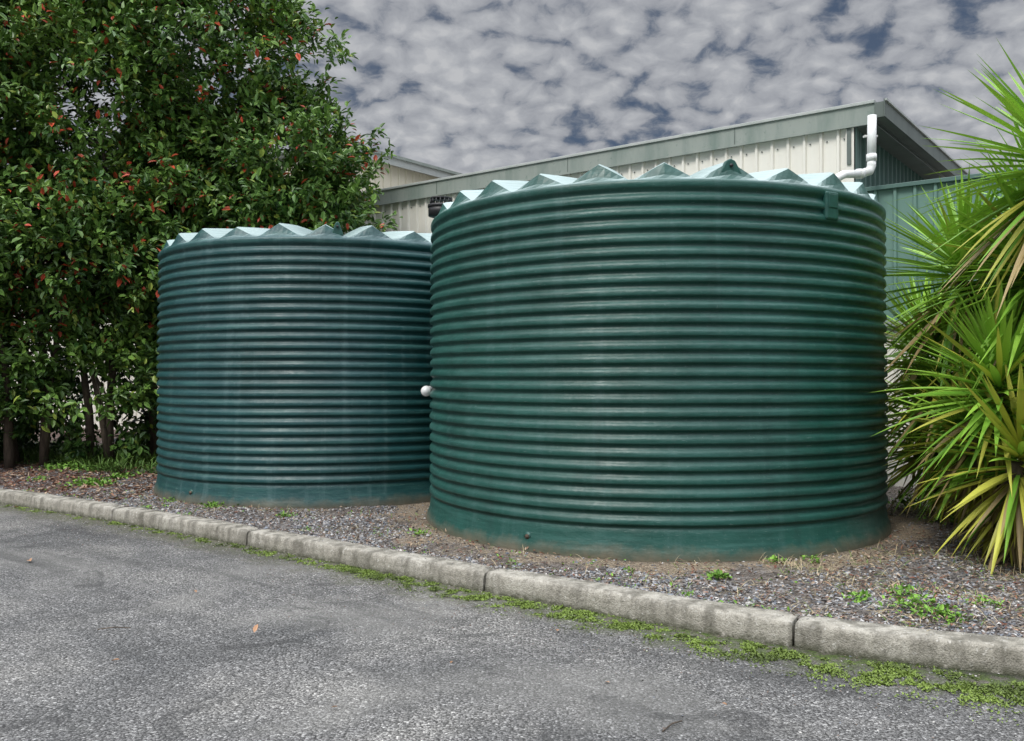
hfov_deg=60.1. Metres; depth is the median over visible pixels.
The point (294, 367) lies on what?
water tank
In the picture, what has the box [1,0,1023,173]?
sky
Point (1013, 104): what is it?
yucca plant
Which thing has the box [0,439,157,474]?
undergrowth
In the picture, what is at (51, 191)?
tree
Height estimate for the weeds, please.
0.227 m
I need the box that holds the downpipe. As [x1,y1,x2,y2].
[835,114,877,180]
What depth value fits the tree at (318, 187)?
12.04 m
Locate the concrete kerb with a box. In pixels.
[0,488,1023,675]
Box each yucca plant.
[870,143,1023,573]
[882,164,1021,530]
[891,38,1023,555]
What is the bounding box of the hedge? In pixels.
[0,128,172,454]
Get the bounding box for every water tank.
[154,222,432,508]
[427,159,890,561]
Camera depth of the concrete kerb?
5.14 m
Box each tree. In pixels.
[0,0,210,469]
[63,0,402,368]
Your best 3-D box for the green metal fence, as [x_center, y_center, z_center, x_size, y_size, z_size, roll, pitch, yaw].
[6.588,-0.286,7.615,7.000,3.445,0.100,0,0,37]
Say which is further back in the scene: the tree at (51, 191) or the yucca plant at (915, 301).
the tree at (51, 191)
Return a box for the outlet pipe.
[421,386,432,395]
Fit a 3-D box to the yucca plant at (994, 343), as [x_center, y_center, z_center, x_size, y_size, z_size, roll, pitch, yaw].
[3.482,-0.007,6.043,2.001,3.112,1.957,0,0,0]
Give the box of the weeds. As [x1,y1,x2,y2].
[22,453,1009,628]
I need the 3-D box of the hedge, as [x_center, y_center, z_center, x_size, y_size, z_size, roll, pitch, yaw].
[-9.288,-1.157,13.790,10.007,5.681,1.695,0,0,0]
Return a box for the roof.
[236,144,461,174]
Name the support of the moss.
on the asphalt road
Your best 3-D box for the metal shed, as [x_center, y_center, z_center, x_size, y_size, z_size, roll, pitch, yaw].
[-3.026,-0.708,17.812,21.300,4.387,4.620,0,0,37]
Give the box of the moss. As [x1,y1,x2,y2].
[1,504,1023,740]
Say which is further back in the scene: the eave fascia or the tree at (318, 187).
the eave fascia
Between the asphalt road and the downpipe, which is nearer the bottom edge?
the asphalt road
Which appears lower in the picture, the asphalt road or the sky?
the asphalt road
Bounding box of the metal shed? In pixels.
[14,98,967,430]
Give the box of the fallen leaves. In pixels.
[14,506,726,731]
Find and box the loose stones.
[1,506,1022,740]
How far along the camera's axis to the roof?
21.24 m
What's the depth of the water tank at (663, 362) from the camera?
6.10 m
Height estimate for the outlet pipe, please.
0.094 m
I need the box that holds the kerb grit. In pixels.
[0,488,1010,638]
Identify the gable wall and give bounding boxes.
[352,158,437,191]
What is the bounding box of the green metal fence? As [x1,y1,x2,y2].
[865,168,1021,487]
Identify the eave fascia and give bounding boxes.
[359,149,453,177]
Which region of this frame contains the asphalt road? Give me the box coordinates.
[0,504,1023,740]
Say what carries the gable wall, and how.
on the ground
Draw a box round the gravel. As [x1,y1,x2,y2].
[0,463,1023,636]

